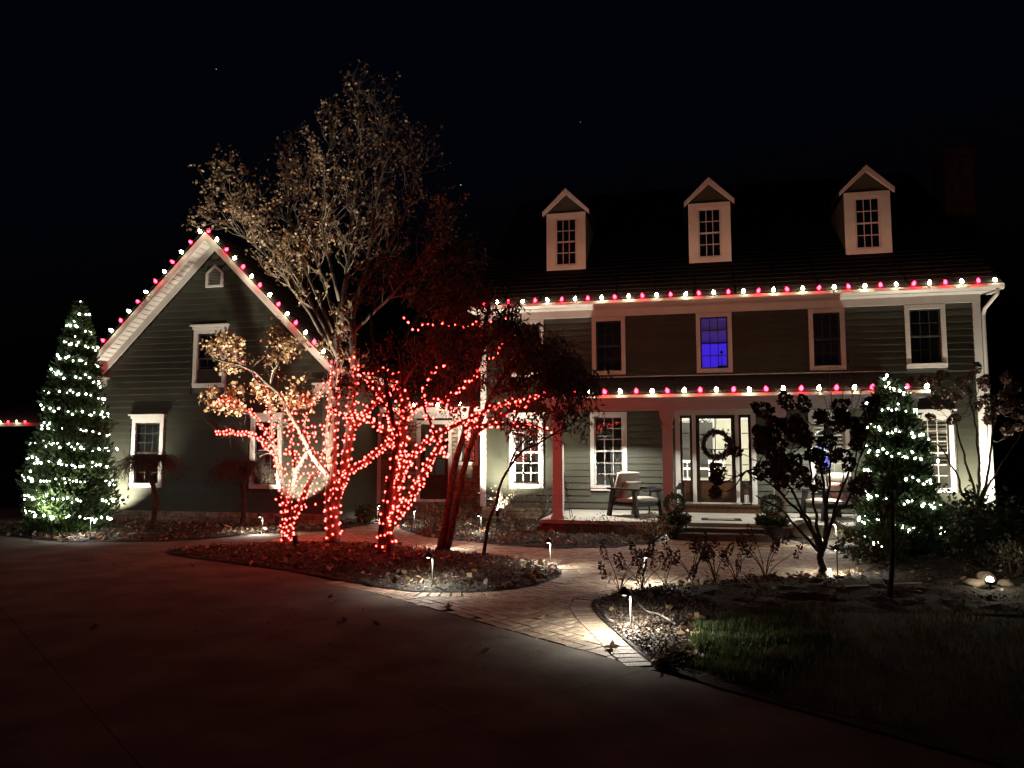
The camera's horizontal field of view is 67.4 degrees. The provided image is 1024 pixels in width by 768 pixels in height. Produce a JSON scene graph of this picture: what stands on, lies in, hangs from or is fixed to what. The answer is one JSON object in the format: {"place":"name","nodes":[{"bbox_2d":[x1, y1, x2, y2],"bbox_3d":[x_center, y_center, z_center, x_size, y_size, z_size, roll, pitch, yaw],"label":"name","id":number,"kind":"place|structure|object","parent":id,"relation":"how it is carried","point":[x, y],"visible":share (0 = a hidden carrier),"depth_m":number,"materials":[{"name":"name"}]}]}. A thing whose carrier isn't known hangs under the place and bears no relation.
{"place":"outdoors","nodes":[
{"label":"outdoors","id":0,"kind":"place"},
{"bbox_2d":[0,501,27,516],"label":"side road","id":1,"kind":"structure","parent":0,"point":[10,509],"depth_m":22.21,"materials":[{"name":"asphalt"}]},
{"bbox_2d":[0,457,34,505],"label":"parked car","id":2,"kind":"object","parent":1,"relation":"on","point":[8,476],"visible":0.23,"depth_m":22.95,"materials":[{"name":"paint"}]},
{"bbox_2d":[0,449,35,458],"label":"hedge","id":3,"kind":"object","parent":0,"point":[9,455],"visible":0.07,"depth_m":29.82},
{"bbox_2d":[0,516,1001,767],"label":"driveway","id":4,"kind":"structure","parent":0,"point":[150,678],"depth_m":5.34,"materials":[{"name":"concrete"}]},
{"bbox_2d":[0,519,372,540],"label":"garden bed","id":5,"kind":"object","parent":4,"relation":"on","point":[214,534],"visible":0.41,"depth_m":15.39,"materials":[{"name":"soil"}]},
{"bbox_2d":[28,529,35,540],"bbox_3d":[-8.837,2.823,14.133,0.101,0.299,0.138,-1,-5,13],"label":"uplight","id":6,"kind":"object","parent":5,"relation":"on","point":[32,532],"visible":0.97,"depth_m":14.12,"materials":[{"name":"black metal"}]},
{"bbox_2d":[15,299,128,533],"bbox_3d":[-8.919,0.667,15.559,2.031,4.855,2.026,-1,-5,13],"label":"conifer","id":7,"kind":"object","parent":5,"relation":"on","point":[90,492],"visible":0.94,"depth_m":15.25,"materials":[{"name":"green plant"}]},
{"bbox_2d":[22,301,126,522],"bbox_3d":[-8.886,0.587,15.602,1.864,4.650,1.893,-1,-5,13],"label":"light string","id":8,"kind":"object","parent":7,"relation":"attached to","point":[61,464],"visible":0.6,"depth_m":15.23,"materials":[{"name":"plastic"}]},
{"bbox_2d":[102,445,193,529],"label":"weeping tree","id":9,"kind":"object","parent":5,"relation":"on","point":[148,463],"visible":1,"depth_m":15.60,"materials":[{"name":"brown plant"}]},
{"bbox_2d":[197,454,278,524],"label":"weeping tree","id":10,"kind":"object","parent":5,"relation":"on","point":[244,468],"visible":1,"depth_m":16.51,"materials":[{"name":"brown plant"}]},
{"bbox_2d":[351,498,380,522],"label":"boxwood","id":11,"kind":"object","parent":5,"relation":"on","point":[371,515],"visible":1,"depth_m":17.32,"materials":[{"name":"green plant"}]},
{"bbox_2d":[51,552,558,680],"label":"leaf fragments","id":12,"kind":"object","parent":4,"relation":"on","point":[302,632],"visible":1,"depth_m":7.12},
{"bbox_2d":[0,0,1023,452],"label":"sky","id":13,"kind":"structure","parent":0,"point":[106,106],"materials":[{"name":"black"}]},
{"bbox_2d":[7,453,1023,767],"bbox_3d":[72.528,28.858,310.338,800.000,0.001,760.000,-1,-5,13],"label":"ground","id":14,"kind":"structure","parent":0,"point":[1011,475],"depth_m":30.26,"materials":[{"name":"soil"}]},
{"bbox_2d":[0,368,103,457],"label":"neighbour house","id":15,"kind":"structure","parent":14,"relation":"on","point":[18,403],"depth_m":36.74,"materials":[{"name":"paint"}]},
{"bbox_2d":[0,515,1020,671],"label":"fallen leaves","id":16,"kind":"object","parent":14,"relation":"on","point":[691,655],"depth_m":11.27,"materials":[{"name":"plant"}]},
{"bbox_2d":[96,146,1004,541],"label":"house","id":17,"kind":"structure","parent":14,"relation":"on","point":[870,228],"depth_m":18.21,"materials":[{"name":"paint"}]},
{"bbox_2d":[128,414,166,487],"bbox_3d":[-8.667,1.583,18.237,0.980,1.725,0.190,-1,-5,13],"label":"window","id":18,"kind":"structure","parent":17,"relation":"in","point":[137,419],"depth_m":18.26,"materials":[{"name":"white paint"}]},
{"bbox_2d":[99,229,201,346],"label":"eave lights","id":19,"kind":"object","parent":17,"relation":"attached to","point":[155,281],"visible":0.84,"depth_m":18.09},
{"bbox_2d":[190,323,229,387],"bbox_3d":[-7.113,-0.660,18.070,0.990,1.485,0.190,-1,-5,13],"label":"window","id":20,"kind":"structure","parent":17,"relation":"in","point":[200,329],"depth_m":18.11,"materials":[{"name":"white paint"}]},
{"bbox_2d":[247,412,282,488],"bbox_3d":[-5.628,1.521,17.533,0.900,1.725,0.190,-1,-5,13],"label":"window","id":21,"kind":"structure","parent":17,"relation":"in","point":[264,418],"depth_m":17.56,"materials":[{"name":"white paint"}]},
{"bbox_2d":[207,228,331,363],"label":"eave lights","id":22,"kind":"object","parent":17,"relation":"attached to","point":[260,285],"visible":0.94,"depth_m":17.37},
{"bbox_2d":[420,424,447,499],"bbox_3d":[-1.989,2.001,19.769,0.760,1.920,0.040,-1,-5,13],"label":"side door","id":23,"kind":"structure","parent":17,"relation":"in","point":[435,486],"depth_m":19.71,"materials":[{"name":"brown wood"}]},
{"bbox_2d":[458,418,478,464],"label":"window","id":24,"kind":"structure","parent":17,"relation":"in","point":[476,462],"depth_m":19.51,"materials":[{"name":"white paint"}]},
{"bbox_2d":[508,412,544,487],"bbox_3d":[0.349,1.614,18.705,0.950,1.825,0.190,-1,-5,13],"label":"window","id":25,"kind":"structure","parent":17,"relation":"in","point":[513,484],"depth_m":18.70,"materials":[{"name":"white paint"}]},
{"bbox_2d":[512,319,543,376],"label":"window","id":26,"kind":"structure","parent":17,"relation":"in","point":[541,321],"depth_m":18.91,"materials":[{"name":"white paint"}]},
{"bbox_2d":[535,453,537,482],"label":"window","id":27,"kind":"structure","parent":17,"relation":"in","point":[536,454],"depth_m":20.67,"materials":[{"name":"white paint"}]},
{"bbox_2d":[564,477,572,518],"bbox_3d":[1.090,2.356,15.979,0.311,0.852,0.311,-1,-5,13],"label":"obelisk trellis","id":28,"kind":"object","parent":17,"relation":"on","point":[567,499],"visible":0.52,"depth_m":15.99,"materials":[{"name":"black metal"}]},
{"bbox_2d":[597,411,612,435],"bbox_3d":[2.036,0.815,16.871,0.370,0.662,0.364,-1,-5,13],"label":"pendant lamp","id":29,"kind":"object","parent":17,"relation":"hanging from","point":[604,432],"visible":0.99,"depth_m":16.78,"materials":[{"name":"black metal"}]},
{"bbox_2d":[590,412,626,490],"bbox_3d":[2.316,1.604,18.332,0.870,1.860,0.267,-1,-5,13],"label":"window","id":30,"kind":"structure","parent":17,"relation":"in","point":[623,415],"depth_m":18.30,"materials":[{"name":"white paint"}]},
{"bbox_2d":[592,316,625,374],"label":"window","id":31,"kind":"structure","parent":17,"relation":"in","point":[622,371],"depth_m":18.48,"materials":[{"name":"white paint"}]},
{"bbox_2d":[607,472,662,518],"bbox_3d":[2.638,2.354,16.441,0.840,0.937,1.000,3,-6,-35],"label":"lounge chair","id":32,"kind":"object","parent":17,"relation":"on","point":[626,489],"visible":1,"depth_m":16.45,"materials":[{"name":"black paint"}]},
{"bbox_2d":[676,481,683,503],"bbox_3d":[3.855,2.483,17.609,0.225,0.524,0.225,-1,-5,13],"label":"lantern","id":33,"kind":"object","parent":17,"relation":"on","point":[680,486],"visible":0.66,"depth_m":17.57,"materials":[{"name":"black metal"}]},
{"bbox_2d":[683,460,696,479],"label":"window","id":34,"kind":"structure","parent":17,"relation":"in","point":[687,461],"depth_m":19.97,"materials":[{"name":"white paint"}]},
{"bbox_2d":[680,422,712,476],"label":"inner window","id":35,"kind":"structure","parent":17,"relation":"in","point":[703,427],"depth_m":22.81,"materials":[{"name":"glass"}]},
{"bbox_2d":[696,312,732,372],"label":"window","id":36,"kind":"structure","parent":17,"relation":"in","point":[708,318],"depth_m":17.96,"materials":[{"name":"white paint"}]},
{"bbox_2d":[696,428,735,461],"bbox_3d":[4.699,1.265,17.691,0.919,1.116,0.308,-1,-5,13],"label":"wreath","id":37,"kind":"object","parent":17,"relation":"hanging from","point":[727,446],"visible":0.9,"depth_m":17.64,"materials":[{"name":"green plant"}]},
{"bbox_2d":[695,415,736,502],"bbox_3d":[4.704,1.718,17.727,0.876,2.008,0.105,-1,-5,13],"label":"front door","id":38,"kind":"structure","parent":17,"relation":"in","point":[702,485],"depth_m":17.72,"materials":[{"name":"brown wood"}]},
{"bbox_2d":[483,278,996,304],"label":"eave lights","id":39,"kind":"object","parent":17,"relation":"attached to","point":[787,289],"visible":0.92,"depth_m":17.25},
{"bbox_2d":[741,481,751,504],"bbox_3d":[5.270,2.426,17.252,0.248,0.576,0.248,-1,-5,13],"label":"lantern","id":40,"kind":"object","parent":17,"relation":"on","point":[745,485],"visible":1,"depth_m":17.20,"materials":[{"name":"black metal"}]},
{"bbox_2d":[574,383,928,394],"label":"eave lights","id":41,"kind":"object","parent":17,"relation":"attached to","point":[749,389],"visible":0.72,"depth_m":14.60},
{"bbox_2d":[818,424,835,434],"bbox_3d":[6.480,0.724,15.841,0.370,0.662,0.364,-1,-5,13],"label":"pendant lamp","id":42,"kind":"object","parent":17,"relation":"hanging from","point":[826,431],"visible":0.68,"depth_m":15.74,"materials":[{"name":"black metal"}]},
{"bbox_2d":[808,308,846,370],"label":"window","id":43,"kind":"structure","parent":17,"relation":"in","point":[822,311],"depth_m":17.36,"materials":[{"name":"white paint"}]},
{"bbox_2d":[808,409,850,492],"bbox_3d":[7.102,1.499,17.196,0.850,1.850,0.213,-1,-5,13],"label":"window","id":44,"kind":"structure","parent":17,"relation":"in","point":[846,436],"depth_m":17.22,"materials":[{"name":"white paint"}]},
{"bbox_2d":[797,473,861,520],"bbox_3d":[6.509,2.288,15.697,1.000,0.937,0.840,1,-5,-12],"label":"lounge chair","id":45,"kind":"object","parent":17,"relation":"on","point":[836,483],"visible":0.69,"depth_m":15.54,"materials":[{"name":"black paint"}]},
{"bbox_2d":[904,304,947,367],"bbox_3d":[9.106,-1.052,16.916,0.820,1.405,0.145,-1,-5,13],"label":"window","id":46,"kind":"structure","parent":17,"relation":"in","point":[943,357],"depth_m":16.90,"materials":[{"name":"white paint"}]},
{"bbox_2d":[917,409,956,492],"bbox_3d":[9.162,1.453,16.695,0.930,1.795,0.258,-1,-5,13],"label":"window","id":47,"kind":"structure","parent":17,"relation":"in","point":[950,451],"depth_m":16.66,"materials":[{"name":"white paint"}]},
{"bbox_2d":[396,517,667,547],"bbox_3d":[-0.028,3.020,16.217,4.192,0.086,7.088,3,-6,-30],"label":"front bed","id":48,"kind":"object","parent":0,"point":[587,539],"visible":0.41,"depth_m":14.29,"materials":[{"name":"soil"}]},
{"bbox_2d":[401,497,460,529],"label":"dry plant","id":49,"kind":"object","parent":48,"relation":"on","point":[424,513],"visible":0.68,"depth_m":15.96,"materials":[{"name":"brown plant"}]},
{"bbox_2d":[421,495,451,518],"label":"boxwood","id":50,"kind":"object","parent":48,"relation":"on","point":[441,508],"visible":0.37,"depth_m":17.79,"materials":[{"name":"green plant"}]},
{"bbox_2d":[428,503,478,533],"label":"dry plant","id":51,"kind":"object","parent":48,"relation":"on","point":[459,519],"visible":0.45,"depth_m":15.34,"materials":[{"name":"brown plant"}]},
{"bbox_2d":[441,482,481,523],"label":"shrub","id":52,"kind":"object","parent":48,"relation":"on","point":[464,503],"visible":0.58,"depth_m":17.00,"materials":[{"name":"green plant"}]},
{"bbox_2d":[479,483,529,519],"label":"dry plant","id":53,"kind":"object","parent":48,"relation":"on","point":[502,511],"visible":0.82,"depth_m":17.61,"materials":[{"name":"beige plant"}]},
{"bbox_2d":[501,504,530,529],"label":"shrub","id":54,"kind":"object","parent":48,"relation":"on","point":[516,525],"visible":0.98,"depth_m":15.79,"materials":[{"name":"green plant"}]},
{"bbox_2d":[505,479,582,519],"bbox_3d":[0.778,2.695,17.166,1.669,1.237,1.058,2,-5,-23],"label":"dry plant","id":55,"kind":"object","parent":48,"relation":"on","point":[542,502],"visible":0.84,"depth_m":17.06,"materials":[{"name":"beige plant"}]},
{"bbox_2d":[555,515,599,533],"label":"bed plant","id":56,"kind":"object","parent":48,"relation":"on","point":[574,531],"visible":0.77,"depth_m":14.86,"materials":[{"name":"brown plant"}]},
{"bbox_2d":[589,508,639,536],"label":"bed plant","id":57,"kind":"object","parent":48,"relation":"on","point":[604,529],"visible":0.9,"depth_m":14.63,"materials":[{"name":"brown plant"}]},
{"bbox_2d":[617,512,663,536],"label":"dry plant","id":58,"kind":"object","parent":48,"relation":"on","point":[633,527],"visible":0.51,"depth_m":14.58,"materials":[{"name":"brown plant"}]},
{"bbox_2d":[632,511,680,540],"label":"dry plant","id":59,"kind":"object","parent":48,"relation":"on","point":[645,529],"visible":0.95,"depth_m":14.13,"materials":[{"name":"brown plant"}]},
{"bbox_2d":[270,517,876,669],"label":"walkway","id":60,"kind":"structure","parent":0,"point":[563,603],"depth_m":9.75,"materials":[{"name":"brick"}]},
{"bbox_2d":[166,541,560,591],"bbox_3d":[-2.257,2.624,11.689,6.725,0.085,3.003,-4,-6,37],"label":"island bed","id":61,"kind":"object","parent":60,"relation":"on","point":[447,586],"visible":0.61,"depth_m":10.60,"materials":[{"name":"soil"}]},
{"bbox_2d":[198,316,330,542],"bbox_3d":[-4.485,0.777,13.981,2.685,4.278,2.063,1,-5,-7],"label":"tree","id":62,"kind":"object","parent":61,"relation":"on","point":[228,339],"visible":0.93,"depth_m":13.82,"materials":[{"name":"brown plant"}]},
{"bbox_2d":[215,348,330,540],"bbox_3d":[-4.444,1.159,14.026,2.610,3.581,1.297,0,-5,4],"label":"light string","id":63,"kind":"object","parent":62,"relation":"attached to","point":[257,438],"visible":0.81,"depth_m":13.95,"materials":[{"name":"plastic"}]},
{"bbox_2d":[292,535,297,548],"bbox_3d":[-3.558,2.623,12.591,0.095,0.295,0.120,2,-5,-23],"label":"uplight","id":64,"kind":"object","parent":61,"relation":"on","point":[295,539],"visible":0.97,"depth_m":12.57,"materials":[{"name":"black metal"}]},
{"bbox_2d":[181,60,469,542],"bbox_3d":[-3.126,-1.543,13.754,5.346,8.810,2.900,-1,-5,13],"label":"tree","id":65,"kind":"object","parent":61,"relation":"on","point":[335,345],"visible":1,"depth_m":13.59,"materials":[{"name":"brown plant"}]},
{"bbox_2d":[280,356,410,538],"bbox_3d":[-2.785,1.171,13.157,2.460,3.329,0.665,-2,-5,20],"label":"light string","id":66,"kind":"object","parent":65,"relation":"attached to","point":[342,450],"visible":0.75,"depth_m":13.28,"materials":[{"name":"plastic"}]},
{"bbox_2d":[422,551,433,583],"bbox_3d":[-1.013,2.253,9.286,0.155,0.458,0.151,-1,-5,13],"label":"path light","id":67,"kind":"object","parent":61,"relation":"on","point":[428,554],"visible":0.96,"depth_m":9.29,"materials":[{"name":"metal"}]},
{"bbox_2d":[324,247,552,555],"bbox_3d":[-1.293,0.170,12.376,3.452,5.193,2.746,-5,-7,42],"label":"tree","id":68,"kind":"object","parent":61,"relation":"on","point":[404,374],"visible":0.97,"depth_m":12.16,"materials":[{"name":"brown plant"}]},
{"bbox_2d":[327,365,449,547],"bbox_3d":[-1.784,1.192,11.901,2.192,3.043,1.050,-2,-6,25],"label":"light string","id":69,"kind":"object","parent":68,"relation":"attached to","point":[406,471],"visible":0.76,"depth_m":11.87,"materials":[{"name":"plastic"}]},
{"bbox_2d":[357,312,551,488],"bbox_3d":[-1.095,0.223,12.536,3.452,2.976,1.300,-1,-5,13],"label":"light string","id":70,"kind":"object","parent":68,"relation":"attached to","point":[468,435],"visible":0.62,"depth_m":12.33,"materials":[{"name":"plastic"}]},
{"bbox_2d":[399,225,616,549],"bbox_3d":[-0.200,0.023,13.029,4.640,5.582,2.206,-4,-7,41],"label":"tree","id":71,"kind":"object","parent":61,"relation":"on","point":[553,378],"visible":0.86,"depth_m":12.57,"materials":[{"name":"brown plant"}]},
{"bbox_2d":[0,516,1023,673],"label":"mulch chips","id":72,"kind":"object","parent":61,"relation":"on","point":[646,606],"visible":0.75,"depth_m":9.29,"materials":[{"name":"wood"}]},
{"bbox_2d":[633,597,675,623],"bbox_3d":[1.363,2.259,7.676,0.111,0.032,1.231,1,-5,-9],"label":"cable","id":73,"kind":"object","parent":72,"relation":"on","point":[671,621],"visible":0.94,"depth_m":7.44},
{"bbox_2d":[482,403,603,554],"bbox_3d":[0.454,1.496,11.644,1.887,2.417,0.817,-1,-5,13],"label":"sapling","id":74,"kind":"object","parent":61,"relation":"on","point":[511,463],"visible":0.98,"depth_m":11.74,"materials":[{"name":"brown plant"}]},
{"bbox_2d":[543,537,553,563],"bbox_3d":[0.518,2.418,10.949,0.155,0.458,0.151,-1,-5,13],"label":"path light","id":75,"kind":"object","parent":60,"relation":"on","point":[548,540],"visible":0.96,"depth_m":10.95,"materials":[{"name":"metal"}]},
{"bbox_2d":[657,492,692,539],"bbox_3d":[3.076,2.486,14.534,0.687,0.881,0.700,-1,-5,13],"label":"planter","id":76,"kind":"object","parent":60,"relation":"on","point":[681,520],"visible":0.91,"depth_m":14.42,"materials":[{"name":"green plant"}]},
{"bbox_2d":[753,493,790,539],"bbox_3d":[4.762,2.440,14.067,0.712,0.890,0.725,-1,-5,13],"label":"planter","id":77,"kind":"object","parent":60,"relation":"on","point":[773,525],"visible":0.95,"depth_m":13.97,"materials":[{"name":"green plant"}]},
{"bbox_2d":[701,518,741,520],"bbox_3d":[4.236,2.737,15.555,0.780,0.017,0.470,-1,-5,13],"label":"door mat","id":78,"kind":"object","parent":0,"point":[729,519],"depth_m":15.43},
{"bbox_2d":[591,547,1023,677],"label":"lawn side bed","id":79,"kind":"object","parent":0,"point":[930,589],"visible":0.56,"depth_m":8.55,"materials":[{"name":"soil"}]},
{"bbox_2d":[597,542,646,589],"bbox_3d":[1.269,2.170,9.055,0.621,0.564,0.664,0,-5,-3],"label":"flower plant","id":80,"kind":"object","parent":79,"relation":"on","point":[632,564],"visible":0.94,"depth_m":8.97,"materials":[{"name":"brown plant"}]},
{"bbox_2d":[616,586,632,629],"bbox_3d":[1.017,2.062,6.940,0.155,0.458,0.151,-1,-5,13],"label":"path light","id":81,"kind":"object","parent":79,"relation":"on","point":[624,591],"visible":0.97,"depth_m":6.94,"materials":[{"name":"metal"}]},
{"bbox_2d":[613,538,671,587],"bbox_3d":[1.530,2.115,9.077,0.555,0.636,0.750,1,-5,-7],"label":"flower plant","id":82,"kind":"object","parent":79,"relation":"on","point":[635,552],"visible":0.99,"depth_m":9.00,"materials":[{"name":"brown plant"}]},
{"bbox_2d":[638,548,697,584],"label":"flower plant","id":83,"kind":"object","parent":79,"relation":"on","point":[678,562],"visible":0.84,"depth_m":9.11,"materials":[{"name":"brown plant"}]},
{"bbox_2d":[661,532,716,583],"bbox_3d":[2.255,2.147,9.382,0.708,0.647,0.629,1,-5,-10],"label":"flower plant","id":84,"kind":"object","parent":79,"relation":"on","point":[705,555],"visible":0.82,"depth_m":9.48,"materials":[{"name":"brown plant"}]},
{"bbox_2d":[683,532,734,582],"bbox_3d":[2.425,2.130,9.433,0.729,0.634,0.482,2,-5,-19],"label":"flower plant","id":85,"kind":"object","parent":79,"relation":"on","point":[710,557],"visible":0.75,"depth_m":9.38,"materials":[{"name":"brown plant"}]},
{"bbox_2d":[703,539,756,580],"bbox_3d":[2.740,2.208,9.628,0.663,0.519,0.591,-1,-5,13],"label":"flower plant","id":86,"kind":"object","parent":79,"relation":"on","point":[736,561],"visible":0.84,"depth_m":9.67,"materials":[{"name":"brown plant"}]},
{"bbox_2d":[735,523,803,579],"bbox_3d":[3.293,2.154,9.799,0.824,0.710,0.581,-2,-5,20],"label":"flower plant","id":87,"kind":"object","parent":79,"relation":"on","point":[773,545],"visible":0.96,"depth_m":9.77,"materials":[{"name":"brown plant"}]},
{"bbox_2d":[707,355,881,576],"bbox_3d":[3.782,1.079,10.271,2.290,3.047,1.184,-1,-5,13],"label":"hydrangea tree","id":88,"kind":"object","parent":79,"relation":"on","point":[779,462],"visible":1,"depth_m":10.21,"materials":[{"name":"brown plant"}]},
{"bbox_2d":[830,545,841,574],"bbox_3d":[4.336,2.377,10.263,0.155,0.458,0.151,-1,-5,13],"label":"path light","id":89,"kind":"object","parent":79,"relation":"on","point":[836,548],"visible":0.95,"depth_m":10.21,"materials":[{"name":"metal"}]},
{"bbox_2d":[836,584,868,589],"bbox_3d":[3.941,2.378,8.890,0.494,0.085,0.100,1,-5,-12],"label":"edging stone","id":90,"kind":"object","parent":79,"relation":"on","point":[852,586],"visible":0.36,"depth_m":8.86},
{"bbox_2d":[830,511,925,565],"bbox_3d":[5.326,2.331,11.266,1.203,0.914,1.197,-1,-5,13],"label":"shrub","id":91,"kind":"object","parent":79,"relation":"on","point":[879,553],"visible":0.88,"depth_m":11.15,"materials":[{"name":"green plant"}]},
{"bbox_2d":[887,494,894,597],"bbox_3d":[4.200,1.813,8.507,0.137,1.177,0.077,1,-5,-13],"label":"trunk","id":92,"kind":"object","parent":79,"relation":"on","point":[891,575],"visible":0.93,"depth_m":8.47,"materials":[{"name":"brown plant"}]},
{"bbox_2d":[893,582,921,587],"bbox_3d":[4.649,2.390,9.050,0.494,0.085,0.100,1,-5,-12],"label":"edging stone","id":93,"kind":"object","parent":79,"relation":"on","point":[902,584],"visible":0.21,"depth_m":9.03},
{"bbox_2d":[874,475,1023,559],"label":"shrub","id":94,"kind":"object","parent":79,"relation":"on","point":[978,540],"visible":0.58,"depth_m":11.70,"materials":[{"name":"green plant"}]},
{"bbox_2d":[962,579,985,587],"bbox_3d":[5.445,2.358,9.086,0.275,0.108,0.205,1,-5,-16],"label":"boulder","id":95,"kind":"object","parent":79,"relation":"on","point":[977,583],"visible":0.69,"depth_m":9.02,"materials":[{"name":"stone"}]},
{"bbox_2d":[929,485,1023,563],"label":"shrub","id":96,"kind":"object","parent":79,"relation":"on","point":[976,522],"visible":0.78,"depth_m":11.17,"materials":[{"name":"green plant"}]},
{"bbox_2d":[976,571,995,585],"bbox_3d":[5.660,2.327,9.166,0.220,0.184,0.214,-1,-5,13],"label":"boulder","id":97,"kind":"object","parent":79,"relation":"on","point":[981,575],"visible":0.51,"depth_m":9.12,"materials":[{"name":"stone"}]},
{"bbox_2d":[949,524,1023,581],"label":"bed plant","id":98,"kind":"object","parent":79,"relation":"on","point":[1017,552],"visible":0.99,"depth_m":9.40,"materials":[{"name":"green plant"}]},
{"bbox_2d":[985,576,994,587],"bbox_3d":[5.506,2.329,8.842,0.110,0.225,0.110,-1,-5,13],"label":"uplight","id":99,"kind":"object","parent":79,"relation":"on","point":[989,581],"visible":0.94,"depth_m":8.82,"materials":[{"name":"white metal"}]},
{"bbox_2d":[997,579,1015,585],"bbox_3d":[5.821,2.353,9.040,0.182,0.108,0.144,-5,-7,44],"label":"boulder","id":100,"kind":"object","parent":79,"relation":"on","point":[1004,582],"visible":0.69,"depth_m":9.00,"materials":[{"name":"stone"}]},
{"bbox_2d":[685,599,1023,767],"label":"lawn","id":101,"kind":"structure","parent":0,"point":[1006,758],"depth_m":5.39,"materials":[{"name":"plant"}]},
{"bbox_2d":[781,527,1022,560],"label":"corner bed","id":102,"kind":"object","parent":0,"point":[828,544],"visible":0.12,"depth_m":13.47,"materials":[{"name":"soil"}]},
{"bbox_2d":[790,520,818,538],"bbox_3d":[5.551,2.762,14.523,0.623,0.389,0.440,-1,-5,13],"label":"boulder","id":103,"kind":"object","parent":102,"relation":"on","point":[801,525],"visible":0.4,"depth_m":14.38,"materials":[{"name":"stone"}]},
{"bbox_2d":[819,522,847,539],"bbox_3d":[5.902,2.710,14.135,0.383,0.367,0.490,4,-6,-37],"label":"boulder","id":104,"kind":"object","parent":102,"relation":"on","point":[832,533],"visible":0.28,"depth_m":13.96,"materials":[{"name":"stone"}]},
{"bbox_2d":[833,502,868,544],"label":"bed plant","id":105,"kind":"object","parent":102,"relation":"on","point":[844,528],"visible":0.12,"depth_m":13.04,"materials":[{"name":"green plant"}]},
{"bbox_2d":[851,375,955,554],"bbox_3d":[6.380,1.308,12.549,1.447,2.955,1.464,2,-6,-26],"label":"conifer","id":106,"kind":"object","parent":102,"relation":"on","point":[885,467],"visible":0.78,"depth_m":12.29,"materials":[{"name":"green plant"}]},
{"bbox_2d":[857,374,938,546],"bbox_3d":[6.318,1.238,12.620,1.344,2.828,1.366,-1,-5,13],"label":"light string","id":107,"kind":"object","parent":106,"relation":"attached to","point":[905,479],"visible":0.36,"depth_m":12.33,"materials":[{"name":"plastic"}]},
{"bbox_2d":[906,361,1023,506],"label":"hydrangea tree","id":108,"kind":"object","parent":102,"relation":"on","point":[992,417],"visible":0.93,"depth_m":15.07,"materials":[{"name":"brown plant"}]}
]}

